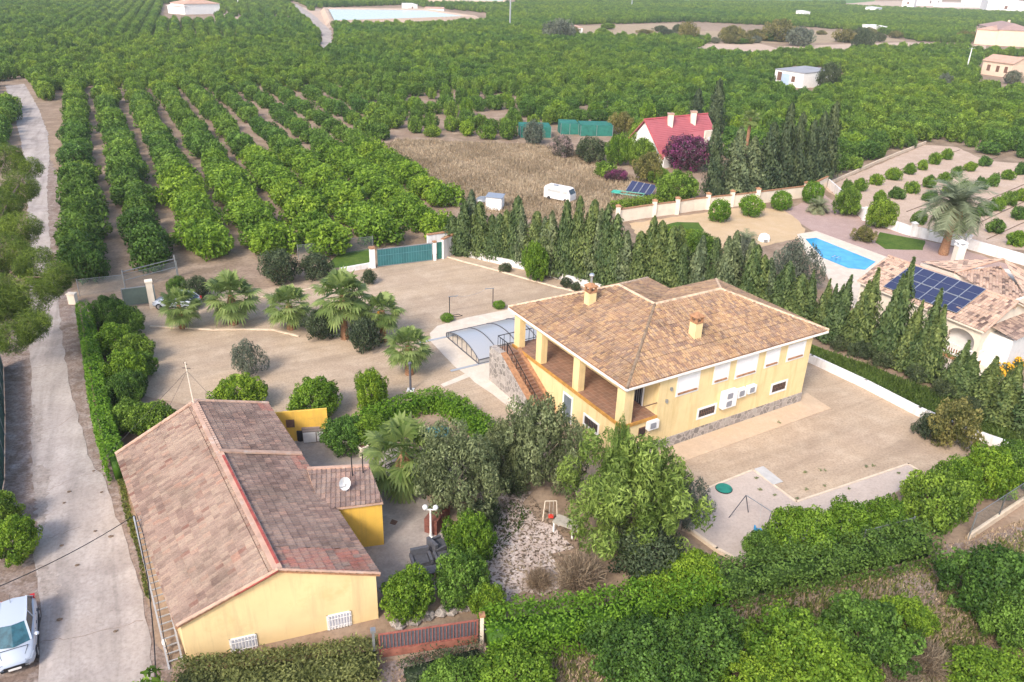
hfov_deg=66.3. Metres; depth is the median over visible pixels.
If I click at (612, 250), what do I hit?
cypress
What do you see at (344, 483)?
satellite dish
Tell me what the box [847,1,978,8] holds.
lot
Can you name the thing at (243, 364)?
olive tree
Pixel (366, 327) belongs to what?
shrub
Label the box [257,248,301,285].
shrub
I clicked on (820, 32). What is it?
scrub
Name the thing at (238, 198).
citrus tree
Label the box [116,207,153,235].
citrus tree
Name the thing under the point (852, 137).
citrus tree
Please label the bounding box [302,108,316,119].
citrus tree
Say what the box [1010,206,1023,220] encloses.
young citrus
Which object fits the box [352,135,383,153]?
citrus tree
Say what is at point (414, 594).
citrus bush
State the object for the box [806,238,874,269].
pool water
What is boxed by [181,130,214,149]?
citrus tree
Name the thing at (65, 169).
citrus tree
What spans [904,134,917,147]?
citrus tree
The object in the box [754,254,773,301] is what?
cypress
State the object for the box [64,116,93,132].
citrus tree
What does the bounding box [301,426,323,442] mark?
garden cupboard
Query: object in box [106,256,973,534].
gravel yard
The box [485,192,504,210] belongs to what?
field shed
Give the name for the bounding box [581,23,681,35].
scrub field
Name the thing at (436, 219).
citrus tree
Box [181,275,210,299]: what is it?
shrub
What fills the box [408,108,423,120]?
citrus tree
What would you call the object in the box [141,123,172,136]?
citrus tree
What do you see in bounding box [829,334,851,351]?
scrub
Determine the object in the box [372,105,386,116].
citrus tree
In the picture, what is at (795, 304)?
cypress
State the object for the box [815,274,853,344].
cypress
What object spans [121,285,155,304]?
grey gate
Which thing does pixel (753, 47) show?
bare field
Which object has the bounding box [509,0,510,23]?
power pylon
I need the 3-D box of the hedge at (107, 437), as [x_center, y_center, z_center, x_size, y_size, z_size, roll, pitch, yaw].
[-31.676,2.545,59.590,1.889,2.433,27.900,-13,29,-27]
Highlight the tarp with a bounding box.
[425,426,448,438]
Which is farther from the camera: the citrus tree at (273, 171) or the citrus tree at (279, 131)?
the citrus tree at (279, 131)
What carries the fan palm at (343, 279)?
on the gravel yard at (849, 434)
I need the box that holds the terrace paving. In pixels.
[823,267,1002,378]
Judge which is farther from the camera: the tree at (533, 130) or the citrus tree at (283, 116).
the citrus tree at (283, 116)
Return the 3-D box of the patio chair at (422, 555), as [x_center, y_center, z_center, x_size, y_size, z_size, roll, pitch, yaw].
[-4.999,11.961,43.076,1.140,0.950,0.950,-7,27,-18]
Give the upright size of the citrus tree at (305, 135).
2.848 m
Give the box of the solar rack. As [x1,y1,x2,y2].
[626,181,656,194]
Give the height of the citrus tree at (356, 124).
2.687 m
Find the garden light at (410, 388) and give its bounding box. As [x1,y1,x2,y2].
[407,362,414,391]
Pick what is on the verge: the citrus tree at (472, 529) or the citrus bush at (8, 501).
the citrus bush at (8, 501)
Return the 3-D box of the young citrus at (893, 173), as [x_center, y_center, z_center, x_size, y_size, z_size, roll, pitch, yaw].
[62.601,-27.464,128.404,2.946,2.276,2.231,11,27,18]
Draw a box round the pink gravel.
[784,195,1008,268]
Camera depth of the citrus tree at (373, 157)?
126.41 m
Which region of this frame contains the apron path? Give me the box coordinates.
[658,393,830,464]
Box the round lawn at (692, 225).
[667,222,703,232]
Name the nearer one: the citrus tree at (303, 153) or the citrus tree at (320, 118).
the citrus tree at (303, 153)
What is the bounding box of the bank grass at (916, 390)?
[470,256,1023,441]
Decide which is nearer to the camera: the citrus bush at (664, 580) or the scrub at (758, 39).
the citrus bush at (664, 580)
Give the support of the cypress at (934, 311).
on the ground at (242, 260)
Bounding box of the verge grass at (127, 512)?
[105,446,150,598]
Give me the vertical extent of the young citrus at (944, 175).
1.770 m
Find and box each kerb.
[150,326,299,336]
[447,256,575,291]
[684,525,745,566]
[708,463,918,501]
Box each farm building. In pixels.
[166,0,187,14]
[169,0,219,14]
[402,3,417,7]
[424,6,444,10]
[575,25,582,32]
[775,66,831,87]
[796,10,809,14]
[862,24,886,31]
[865,6,881,9]
[901,0,916,6]
[916,0,933,5]
[933,2,980,7]
[961,0,980,2]
[974,25,999,44]
[978,20,1023,46]
[979,0,1023,10]
[981,54,1023,77]
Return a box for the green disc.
[715,483,732,493]
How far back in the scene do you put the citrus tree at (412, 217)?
96.17 m
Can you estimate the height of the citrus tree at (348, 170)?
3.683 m
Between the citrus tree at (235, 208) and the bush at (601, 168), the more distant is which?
the bush at (601, 168)
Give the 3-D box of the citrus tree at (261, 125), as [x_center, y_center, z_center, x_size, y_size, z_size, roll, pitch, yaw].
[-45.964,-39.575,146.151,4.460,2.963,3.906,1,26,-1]
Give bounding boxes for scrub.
[594,27,608,32]
[600,22,615,28]
[636,29,655,33]
[651,25,667,30]
[658,28,679,34]
[672,24,681,31]
[711,37,720,43]
[719,33,740,43]
[733,38,748,43]
[741,37,754,43]
[752,35,761,42]
[765,32,775,40]
[816,30,827,34]
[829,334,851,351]
[846,340,874,359]
[853,26,863,32]
[867,347,897,368]
[876,32,887,41]
[888,30,903,37]
[905,363,930,383]
[929,377,957,398]
[958,394,985,415]
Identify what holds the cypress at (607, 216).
on the grass bank at (814, 346)
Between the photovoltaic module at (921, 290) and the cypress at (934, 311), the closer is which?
the cypress at (934, 311)
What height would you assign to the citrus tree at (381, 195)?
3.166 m
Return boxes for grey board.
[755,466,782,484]
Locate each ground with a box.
[0,0,1023,681]
[696,30,903,42]
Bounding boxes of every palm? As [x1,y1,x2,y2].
[157,285,203,328]
[203,269,264,327]
[261,284,314,330]
[307,266,374,339]
[358,291,408,342]
[358,410,447,503]
[381,325,435,375]
[739,228,760,242]
[741,109,760,145]
[805,195,831,214]
[913,170,999,255]
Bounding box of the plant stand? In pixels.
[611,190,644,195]
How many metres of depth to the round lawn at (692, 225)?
102.60 m
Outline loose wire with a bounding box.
[136,514,169,658]
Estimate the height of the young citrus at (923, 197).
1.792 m
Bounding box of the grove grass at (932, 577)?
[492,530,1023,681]
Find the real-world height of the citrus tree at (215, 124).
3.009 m
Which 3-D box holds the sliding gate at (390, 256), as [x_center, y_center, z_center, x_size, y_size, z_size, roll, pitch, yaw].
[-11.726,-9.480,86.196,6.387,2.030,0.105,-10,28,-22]
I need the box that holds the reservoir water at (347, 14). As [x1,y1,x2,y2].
[329,9,460,19]
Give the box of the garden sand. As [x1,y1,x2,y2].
[629,207,804,250]
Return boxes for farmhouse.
[114,399,383,658]
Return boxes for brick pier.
[424,504,449,534]
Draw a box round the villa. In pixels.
[489,273,828,451]
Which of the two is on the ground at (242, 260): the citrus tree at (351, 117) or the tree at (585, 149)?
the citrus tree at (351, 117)
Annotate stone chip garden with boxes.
[475,485,572,603]
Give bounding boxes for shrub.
[165,275,186,293]
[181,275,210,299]
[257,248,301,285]
[298,307,340,339]
[299,250,333,280]
[333,291,358,320]
[345,316,384,353]
[360,268,377,283]
[464,494,500,527]
[498,262,511,271]
[499,468,530,498]
[520,563,556,594]
[521,240,549,281]
[548,545,611,595]
[560,277,573,287]
[570,281,581,291]
[879,657,927,681]
[901,632,961,681]
[910,409,948,441]
[925,396,984,450]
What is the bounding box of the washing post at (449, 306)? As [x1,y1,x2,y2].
[448,295,462,316]
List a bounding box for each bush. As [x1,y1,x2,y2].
[0,489,25,519]
[0,513,43,567]
[103,396,144,434]
[120,399,175,435]
[205,371,268,400]
[317,414,365,457]
[345,412,386,447]
[379,561,435,624]
[417,652,493,681]
[467,581,510,622]
[468,638,559,681]
[579,611,682,681]
[594,160,617,177]
[603,168,627,181]
[612,635,701,681]
[629,567,683,607]
[646,224,695,252]
[647,167,669,182]
[663,547,723,600]
[686,229,716,256]
[717,650,794,681]
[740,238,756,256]
[740,529,781,563]
[821,493,881,549]
[849,225,878,241]
[854,492,915,539]
[876,592,941,644]
[942,641,1023,681]
[997,367,1006,379]
[999,362,1014,372]
[1013,356,1023,369]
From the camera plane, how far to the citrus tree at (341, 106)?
166.37 m
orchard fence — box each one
[76,261,178,295]
[297,235,372,259]
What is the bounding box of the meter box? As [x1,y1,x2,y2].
[65,292,77,304]
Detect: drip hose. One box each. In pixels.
[939,184,1023,220]
[981,202,1022,221]
[987,222,1023,238]
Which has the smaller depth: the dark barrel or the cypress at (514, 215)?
the dark barrel
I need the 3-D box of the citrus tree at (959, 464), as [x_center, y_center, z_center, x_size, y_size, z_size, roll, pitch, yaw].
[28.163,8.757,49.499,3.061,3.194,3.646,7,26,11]
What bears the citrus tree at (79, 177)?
on the ground at (242, 260)
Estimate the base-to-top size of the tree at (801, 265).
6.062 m
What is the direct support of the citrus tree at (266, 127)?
on the ground at (242, 260)
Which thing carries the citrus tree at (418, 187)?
on the ground at (242, 260)
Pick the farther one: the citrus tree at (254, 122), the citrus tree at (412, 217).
the citrus tree at (254, 122)
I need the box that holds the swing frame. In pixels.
[728,495,772,530]
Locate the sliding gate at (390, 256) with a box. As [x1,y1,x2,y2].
[376,243,432,266]
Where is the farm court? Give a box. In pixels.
[294,441,448,599]
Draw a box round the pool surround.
[797,231,885,279]
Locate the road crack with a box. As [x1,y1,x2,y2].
[39,620,142,642]
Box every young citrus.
[841,178,855,190]
[853,177,869,190]
[869,173,885,184]
[873,189,886,202]
[884,167,903,179]
[887,185,906,198]
[902,162,916,174]
[903,181,920,193]
[910,209,928,224]
[917,159,927,169]
[921,190,938,200]
[922,174,937,187]
[927,152,942,164]
[938,171,953,181]
[941,148,953,159]
[951,166,962,177]
[962,161,978,171]
[974,176,988,189]
[976,201,994,215]
[978,155,993,165]
[984,218,1006,233]
[986,172,1000,186]
[991,196,1006,210]
[1001,169,1017,179]
[1001,190,1018,206]
[1006,230,1023,246]
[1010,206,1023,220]
[1014,161,1023,174]
[1017,188,1023,200]
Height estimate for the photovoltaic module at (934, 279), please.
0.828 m
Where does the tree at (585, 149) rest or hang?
on the dry field at (537, 206)
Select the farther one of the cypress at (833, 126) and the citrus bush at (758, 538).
the cypress at (833, 126)
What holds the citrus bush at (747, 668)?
on the ground at (242, 260)
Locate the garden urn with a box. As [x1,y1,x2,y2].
[357,443,368,458]
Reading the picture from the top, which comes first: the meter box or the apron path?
the meter box
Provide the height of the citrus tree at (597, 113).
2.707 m
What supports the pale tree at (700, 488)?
on the gravel yard at (849, 434)
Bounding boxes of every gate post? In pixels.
[144,279,155,308]
[368,246,375,268]
[370,627,375,650]
[432,240,436,260]
[479,611,484,644]
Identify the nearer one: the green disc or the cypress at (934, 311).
the green disc
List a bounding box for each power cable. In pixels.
[0,515,134,585]
[134,516,156,676]
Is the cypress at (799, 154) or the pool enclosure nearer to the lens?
the pool enclosure
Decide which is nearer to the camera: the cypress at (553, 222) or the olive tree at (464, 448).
the olive tree at (464, 448)
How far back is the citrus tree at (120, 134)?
132.32 m
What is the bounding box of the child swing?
[542,500,556,520]
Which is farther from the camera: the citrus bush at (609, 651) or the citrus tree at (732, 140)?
the citrus tree at (732, 140)
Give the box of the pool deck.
[430,310,540,423]
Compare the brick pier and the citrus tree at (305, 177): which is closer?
the brick pier
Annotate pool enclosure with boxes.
[420,317,536,371]
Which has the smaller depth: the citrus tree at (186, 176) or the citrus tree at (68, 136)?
the citrus tree at (186, 176)
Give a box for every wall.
[275,408,327,440]
[339,262,369,271]
[389,603,469,630]
[426,231,447,253]
[441,233,454,258]
[467,251,1007,445]
[615,176,828,221]
[662,156,670,167]
[827,141,926,183]
[827,179,1023,265]
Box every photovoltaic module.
[883,275,900,289]
[898,266,922,275]
[910,284,932,298]
[913,281,920,288]
[914,268,934,282]
[919,288,944,303]
[921,272,946,287]
[931,292,957,306]
[934,276,959,291]
[946,280,972,295]
[947,296,970,312]
[959,285,985,300]
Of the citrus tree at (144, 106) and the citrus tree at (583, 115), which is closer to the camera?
the citrus tree at (144, 106)
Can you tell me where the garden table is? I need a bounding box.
[552,514,578,538]
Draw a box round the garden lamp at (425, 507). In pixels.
[422,504,437,537]
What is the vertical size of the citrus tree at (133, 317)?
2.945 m
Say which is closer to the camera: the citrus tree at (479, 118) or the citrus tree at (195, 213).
the citrus tree at (195, 213)
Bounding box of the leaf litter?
[477,473,592,599]
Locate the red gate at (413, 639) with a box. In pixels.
[378,619,477,657]
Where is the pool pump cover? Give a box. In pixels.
[758,233,769,242]
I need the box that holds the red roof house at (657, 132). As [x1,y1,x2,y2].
[628,110,713,165]
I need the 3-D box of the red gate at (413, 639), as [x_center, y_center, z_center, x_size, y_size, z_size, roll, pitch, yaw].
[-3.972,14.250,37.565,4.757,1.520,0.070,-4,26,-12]
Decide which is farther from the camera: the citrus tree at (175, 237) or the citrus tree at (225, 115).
the citrus tree at (225, 115)
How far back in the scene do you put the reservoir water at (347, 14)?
470.89 m
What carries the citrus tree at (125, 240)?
on the ground at (242, 260)
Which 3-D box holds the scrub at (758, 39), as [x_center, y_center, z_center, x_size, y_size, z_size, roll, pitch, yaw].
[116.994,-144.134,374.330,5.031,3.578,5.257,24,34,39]
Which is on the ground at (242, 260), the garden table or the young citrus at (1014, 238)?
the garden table
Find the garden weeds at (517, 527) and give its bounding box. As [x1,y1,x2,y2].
[476,501,531,557]
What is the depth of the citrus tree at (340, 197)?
100.65 m
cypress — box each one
[443,215,457,252]
[448,201,472,256]
[451,189,476,250]
[465,201,488,257]
[481,214,495,259]
[487,213,505,260]
[496,195,527,261]
[498,209,512,259]
[510,202,529,265]
[520,211,543,266]
[538,216,546,246]
[540,219,557,274]
[541,210,558,277]
[549,199,577,279]
[557,221,569,274]
[564,195,586,275]
[573,198,598,281]
[582,208,605,282]
[584,203,613,284]
[596,213,628,286]
[611,229,636,282]
[625,230,650,280]
[640,215,657,277]
[646,220,668,278]
[651,225,684,287]
[668,244,692,286]
[678,224,691,276]
[687,88,705,114]
[687,234,711,283]
[687,244,707,283]
[699,118,726,195]
[703,77,727,130]
[704,237,722,280]
[712,235,736,286]
[719,230,744,287]
[721,125,755,194]
[736,238,755,285]
[737,244,767,299]
[738,136,767,191]
[753,121,787,190]
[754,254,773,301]
[765,257,777,299]
[765,268,784,306]
[768,260,795,307]
[773,101,798,188]
[779,273,816,320]
[788,111,810,186]
[796,118,820,185]
[799,269,818,320]
[808,278,832,325]
[812,111,832,181]
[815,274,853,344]
[822,283,837,338]
[823,101,843,179]
[838,267,883,352]
[863,256,916,362]
[885,299,924,372]
[896,287,946,379]
[907,304,953,383]
[933,340,970,395]
[938,351,980,399]
[954,355,1003,415]
[974,361,1023,428]
[983,371,1011,415]
[992,390,1023,436]
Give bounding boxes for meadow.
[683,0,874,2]
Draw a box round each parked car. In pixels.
[0,593,40,673]
[152,290,201,309]
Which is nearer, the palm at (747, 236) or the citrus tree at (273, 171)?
the palm at (747, 236)
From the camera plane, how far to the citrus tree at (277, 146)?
129.57 m
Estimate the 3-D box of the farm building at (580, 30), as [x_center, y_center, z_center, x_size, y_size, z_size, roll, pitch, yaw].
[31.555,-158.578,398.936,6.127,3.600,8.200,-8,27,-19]
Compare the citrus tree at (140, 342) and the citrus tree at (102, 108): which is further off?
the citrus tree at (102, 108)
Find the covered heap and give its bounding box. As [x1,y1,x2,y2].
[476,196,485,203]
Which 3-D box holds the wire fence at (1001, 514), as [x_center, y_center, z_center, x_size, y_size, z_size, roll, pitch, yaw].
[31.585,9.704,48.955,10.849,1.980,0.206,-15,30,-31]
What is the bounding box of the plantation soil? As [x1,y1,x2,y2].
[825,145,1023,249]
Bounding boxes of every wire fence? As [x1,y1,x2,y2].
[863,516,915,539]
[967,483,1023,539]
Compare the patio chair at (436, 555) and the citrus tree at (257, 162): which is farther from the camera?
the citrus tree at (257, 162)
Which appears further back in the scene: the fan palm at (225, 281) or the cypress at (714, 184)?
the cypress at (714, 184)
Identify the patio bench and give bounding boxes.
[414,564,441,579]
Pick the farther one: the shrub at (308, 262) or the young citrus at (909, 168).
the young citrus at (909, 168)
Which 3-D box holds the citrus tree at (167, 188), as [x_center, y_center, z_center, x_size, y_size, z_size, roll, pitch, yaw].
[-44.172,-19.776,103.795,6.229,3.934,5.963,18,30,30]
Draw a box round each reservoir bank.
[320,7,478,25]
[428,0,509,1]
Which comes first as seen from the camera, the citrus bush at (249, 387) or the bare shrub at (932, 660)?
the bare shrub at (932, 660)
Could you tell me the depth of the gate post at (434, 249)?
87.22 m
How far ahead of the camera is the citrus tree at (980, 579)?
40.04 m
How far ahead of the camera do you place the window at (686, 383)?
53.25 m
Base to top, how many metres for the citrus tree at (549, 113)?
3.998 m
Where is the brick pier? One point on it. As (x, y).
(436, 524)
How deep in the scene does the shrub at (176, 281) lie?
76.16 m
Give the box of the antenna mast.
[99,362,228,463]
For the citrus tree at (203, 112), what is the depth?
158.66 m
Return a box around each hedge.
[74,300,123,484]
[169,632,386,681]
[341,385,497,439]
[396,635,482,681]
[472,562,733,662]
[609,193,670,210]
[706,516,945,612]
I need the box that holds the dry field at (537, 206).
[393,140,641,221]
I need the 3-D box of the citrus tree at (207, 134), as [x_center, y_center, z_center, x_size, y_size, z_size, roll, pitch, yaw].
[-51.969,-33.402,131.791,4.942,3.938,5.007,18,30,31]
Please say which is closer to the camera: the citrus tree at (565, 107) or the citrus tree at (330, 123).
the citrus tree at (330, 123)
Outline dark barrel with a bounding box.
[296,430,302,441]
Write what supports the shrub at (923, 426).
on the gravel yard at (849, 434)
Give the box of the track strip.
[778,42,986,49]
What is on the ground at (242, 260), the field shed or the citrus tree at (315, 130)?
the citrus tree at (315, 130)
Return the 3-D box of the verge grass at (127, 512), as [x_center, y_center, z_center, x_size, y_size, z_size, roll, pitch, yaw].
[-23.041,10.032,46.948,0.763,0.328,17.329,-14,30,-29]
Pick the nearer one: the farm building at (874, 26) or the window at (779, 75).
the window at (779, 75)
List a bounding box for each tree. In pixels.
[0,107,12,126]
[0,114,12,131]
[0,120,11,135]
[0,122,8,134]
[0,142,76,357]
[52,211,113,238]
[53,218,103,247]
[54,241,110,273]
[55,124,91,141]
[55,141,88,162]
[55,179,103,205]
[55,228,108,254]
[56,145,95,165]
[56,162,86,184]
[57,165,97,187]
[58,121,89,136]
[58,194,109,221]
[59,186,108,210]
[60,131,80,144]
[61,111,84,123]
[61,122,83,135]
[61,200,108,220]
[63,105,89,119]
[63,138,93,155]
[64,104,86,114]
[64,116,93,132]
[67,248,110,285]
[68,137,92,149]
[70,174,94,186]
[89,294,125,328]
[93,321,137,356]
[94,107,122,122]
[94,118,129,134]
[99,106,121,112]
[99,346,151,380]
[100,129,134,144]
[100,372,142,404]
[102,125,133,135]
[102,139,140,156]
[103,304,145,333]
[104,110,127,123]
[104,156,149,184]
[105,131,136,143]
[108,135,135,143]
[109,174,140,197]
[109,179,159,206]
[110,137,133,144]
[110,166,144,185]
[110,333,155,358]
[111,155,145,162]
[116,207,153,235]
[118,204,160,227]
[120,368,148,398]
[121,195,155,213]
[121,220,167,246]
[124,189,148,205]
[126,350,158,376]
[127,224,173,261]
[128,236,172,273]
[129,104,157,114]
[132,104,153,119]
[133,108,161,127]
[139,116,158,131]
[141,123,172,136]
[141,129,177,145]
[143,120,169,131]
[146,137,174,157]
[148,134,173,148]
[150,141,180,163]
[152,147,184,164]
[152,159,201,181]
[153,152,190,170]
[153,176,204,205]
[156,165,199,184]
[163,172,208,192]
[168,184,213,213]
[168,216,228,247]
[169,106,189,120]
[171,190,212,220]
[172,108,198,124]
[173,199,223,224]
[176,117,208,134]
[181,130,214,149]
[181,208,223,228]
[181,223,234,261]
[182,121,207,136]
[184,130,218,146]
[186,120,205,133]
[187,136,207,157]
[198,102,223,119]
[200,139,227,157]
[200,147,227,168]
[201,146,226,159]
[201,157,239,175]
[203,162,229,183]
[207,105,230,120]
[207,163,250,183]
[208,167,256,191]
[210,110,223,123]
[212,112,237,125]
[212,177,256,203]
[213,116,235,130]
[215,119,239,136]
[222,126,240,138]
[222,186,256,211]
[222,198,276,229]
[224,129,237,145]
[227,132,246,144]
[229,134,252,156]
[229,134,255,150]
[229,338,270,375]
[230,191,265,207]
[234,204,275,233]
[235,143,278,164]
[236,106,258,118]
[238,100,255,110]
[241,107,257,121]
[244,150,280,172]
[247,221,301,254]
[248,115,261,125]
[248,155,286,178]
[249,116,266,131]
[250,165,300,189]
[252,160,289,177]
[254,121,278,136]
[261,126,288,142]
[261,171,296,195]
[263,124,275,136]
[266,127,287,143]
[268,102,287,115]
[268,134,285,148]
[268,178,303,199]
[271,107,288,121]
[271,182,318,208]
[274,136,302,154]
[275,145,306,168]
[277,195,329,224]
[278,111,296,125]
[280,137,300,154]
[283,114,296,128]
[284,189,327,212]
[286,375,342,418]
[288,117,309,130]
[289,118,310,135]
[290,148,327,169]
[291,153,320,178]
[291,209,334,232]
[295,217,346,244]
[299,127,313,142]
[299,160,332,182]
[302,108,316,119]
[302,165,342,188]
[305,163,347,193]
[309,130,331,149]
[309,134,334,150]
[310,126,329,134]
[311,108,322,120]
[313,111,332,125]
[313,138,353,159]
[315,177,346,198]
[321,117,342,132]
[323,180,367,208]
[324,145,353,159]
[325,145,359,167]
[327,187,364,215]
[330,124,347,139]
[332,153,369,173]
[333,100,348,115]
[333,198,384,226]
[339,158,377,179]
[341,108,359,121]
[341,127,364,141]
[346,111,362,124]
[346,204,392,231]
[347,129,367,148]
[350,168,388,185]
[351,164,393,181]
[352,119,360,130]
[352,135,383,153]
[354,366,389,413]
[357,114,378,133]
[358,139,387,157]
[361,177,407,198]
[362,102,374,115]
[364,122,390,139]
[365,101,388,116]
[365,147,392,164]
[370,184,406,208]
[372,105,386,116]
[375,108,396,122]
[375,147,397,166]
[380,110,404,127]
[381,153,412,170]
[385,159,412,177]
[385,191,421,212]
[386,194,424,223]
[390,104,408,119]
[393,160,429,186]
[402,204,439,231]
[406,172,428,191]
[407,115,422,132]
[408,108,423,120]
[408,174,444,199]
[408,416,509,519]
[410,99,426,114]
[419,209,451,239]
[422,111,439,129]
[423,123,441,137]
[425,182,465,206]
[435,543,491,612]
[441,507,497,562]
[443,100,458,116]
[443,115,459,131]
[458,96,474,113]
[458,108,474,119]
[458,114,475,126]
[459,118,474,135]
[473,113,486,128]
[473,417,523,486]
[476,124,496,139]
[482,118,499,132]
[492,390,591,501]
[499,118,518,139]
[505,107,521,120]
[512,114,522,122]
[518,97,538,116]
[522,118,545,144]
[527,114,539,121]
[534,106,555,118]
[541,17,575,35]
[541,105,562,123]
[547,134,573,157]
[555,426,716,561]
[557,104,575,112]
[557,110,578,120]
[575,109,592,121]
[575,135,606,162]
[590,108,608,120]
[602,413,634,525]
[604,132,631,164]
[607,111,634,133]
[620,108,639,117]
[625,136,655,164]
[628,117,644,144]
[632,151,663,180]
[639,101,655,117]
[650,602,747,681]
[655,169,699,200]
[659,472,716,531]
[662,133,710,171]
[678,21,700,36]
[708,198,731,221]
[717,25,745,38]
[722,125,737,143]
[723,129,751,143]
[723,138,734,158]
[729,114,748,128]
[738,193,765,216]
[739,121,762,130]
[740,598,842,681]
[743,28,768,40]
[749,129,765,142]
[752,114,765,125]
[761,503,841,558]
[762,18,798,41]
[762,125,779,133]
[766,117,783,127]
[770,189,792,210]
[773,235,826,284]
[773,625,885,681]
[785,25,816,45]
[801,179,824,202]
[815,60,841,84]
[815,588,926,680]
[831,28,856,41]
[831,152,850,170]
[831,185,861,215]
[837,136,848,150]
[837,140,860,157]
[838,131,850,138]
[845,131,867,143]
[847,127,859,133]
[847,156,863,169]
[851,27,878,46]
[854,139,882,159]
[860,128,880,139]
[864,196,899,227]
[865,123,890,133]
[872,129,890,148]
[876,141,888,157]
[887,126,905,148]
[899,466,976,535]
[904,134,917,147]
[931,453,986,508]
[932,541,1023,636]
[938,73,953,82]
[957,30,975,34]
[957,439,1023,500]
[975,141,1003,154]
[976,579,1023,651]
[988,438,1023,488]
[1003,70,1023,83]
[1016,142,1023,157]
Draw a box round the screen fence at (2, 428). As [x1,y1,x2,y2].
[0,356,4,490]
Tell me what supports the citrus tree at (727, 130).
on the ground at (242, 260)
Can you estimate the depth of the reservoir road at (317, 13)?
480.09 m
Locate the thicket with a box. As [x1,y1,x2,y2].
[608,524,691,589]
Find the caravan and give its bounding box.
[544,183,575,201]
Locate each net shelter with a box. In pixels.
[518,122,550,137]
[558,119,578,134]
[578,121,612,135]
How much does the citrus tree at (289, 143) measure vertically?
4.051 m
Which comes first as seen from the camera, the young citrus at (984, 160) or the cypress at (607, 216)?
the cypress at (607, 216)
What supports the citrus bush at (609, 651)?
on the ground at (242, 260)
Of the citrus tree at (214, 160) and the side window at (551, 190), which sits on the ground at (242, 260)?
the citrus tree at (214, 160)
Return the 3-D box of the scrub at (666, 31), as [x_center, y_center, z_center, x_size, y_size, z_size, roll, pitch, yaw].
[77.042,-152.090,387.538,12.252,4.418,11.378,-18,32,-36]
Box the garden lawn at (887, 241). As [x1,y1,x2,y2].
[875,232,924,249]
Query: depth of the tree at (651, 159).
121.48 m
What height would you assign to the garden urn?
0.960 m
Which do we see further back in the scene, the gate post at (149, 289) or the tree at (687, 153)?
the tree at (687, 153)
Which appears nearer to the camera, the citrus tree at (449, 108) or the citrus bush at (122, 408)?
the citrus bush at (122, 408)
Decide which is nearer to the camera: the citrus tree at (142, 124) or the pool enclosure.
the pool enclosure
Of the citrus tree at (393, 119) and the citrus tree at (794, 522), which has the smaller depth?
the citrus tree at (794, 522)
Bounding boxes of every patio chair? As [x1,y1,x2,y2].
[409,545,432,566]
[426,534,448,552]
[433,549,453,563]
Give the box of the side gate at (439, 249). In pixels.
[437,241,441,258]
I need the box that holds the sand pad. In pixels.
[688,465,914,558]
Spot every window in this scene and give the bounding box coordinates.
[229,633,257,652]
[326,610,351,629]
[547,189,566,194]
[583,412,599,434]
[675,370,700,396]
[696,403,716,419]
[712,362,730,384]
[734,353,758,379]
[763,347,780,368]
[769,379,787,394]
[777,71,781,79]
[786,340,806,361]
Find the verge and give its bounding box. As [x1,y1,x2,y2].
[0,160,172,681]
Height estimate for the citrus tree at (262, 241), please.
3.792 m
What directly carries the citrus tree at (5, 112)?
on the ground at (242, 260)
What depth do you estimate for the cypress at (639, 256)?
78.08 m
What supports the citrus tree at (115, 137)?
on the ground at (242, 260)
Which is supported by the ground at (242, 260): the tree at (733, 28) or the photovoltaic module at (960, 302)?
the tree at (733, 28)
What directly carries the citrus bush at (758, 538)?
on the ground at (242, 260)
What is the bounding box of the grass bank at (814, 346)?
[812,344,1023,439]
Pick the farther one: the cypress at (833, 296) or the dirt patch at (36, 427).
the cypress at (833, 296)
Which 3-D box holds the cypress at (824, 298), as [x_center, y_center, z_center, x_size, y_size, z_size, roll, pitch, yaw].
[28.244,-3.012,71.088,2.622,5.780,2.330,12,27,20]
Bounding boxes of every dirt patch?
[30,404,43,444]
[30,463,51,526]
[36,565,61,596]
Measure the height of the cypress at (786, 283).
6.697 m
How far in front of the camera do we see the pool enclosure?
67.94 m
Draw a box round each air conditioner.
[645,418,659,431]
[719,387,737,409]
[737,386,746,398]
[746,383,756,394]
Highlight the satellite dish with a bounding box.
[339,477,350,491]
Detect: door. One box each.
[562,391,572,423]
[634,387,644,405]
[781,73,789,84]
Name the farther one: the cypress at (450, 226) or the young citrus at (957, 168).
the young citrus at (957, 168)
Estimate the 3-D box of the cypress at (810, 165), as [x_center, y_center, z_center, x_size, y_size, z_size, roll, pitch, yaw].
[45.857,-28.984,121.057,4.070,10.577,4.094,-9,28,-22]
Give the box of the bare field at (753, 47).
[698,42,776,51]
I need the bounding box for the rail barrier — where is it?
[121,255,177,287]
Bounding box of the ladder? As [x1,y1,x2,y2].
[133,515,183,669]
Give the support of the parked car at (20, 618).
on the verge
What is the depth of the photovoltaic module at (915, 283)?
71.95 m
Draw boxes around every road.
[5,84,153,681]
[294,4,331,47]
[302,7,331,27]
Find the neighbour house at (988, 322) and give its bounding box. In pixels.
[856,240,1023,370]
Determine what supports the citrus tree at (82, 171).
on the ground at (242, 260)
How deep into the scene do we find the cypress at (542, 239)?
82.66 m
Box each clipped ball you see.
[439,312,453,322]
[492,300,505,309]
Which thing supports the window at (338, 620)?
in the farmhouse
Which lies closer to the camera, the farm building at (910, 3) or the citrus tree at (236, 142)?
the citrus tree at (236, 142)

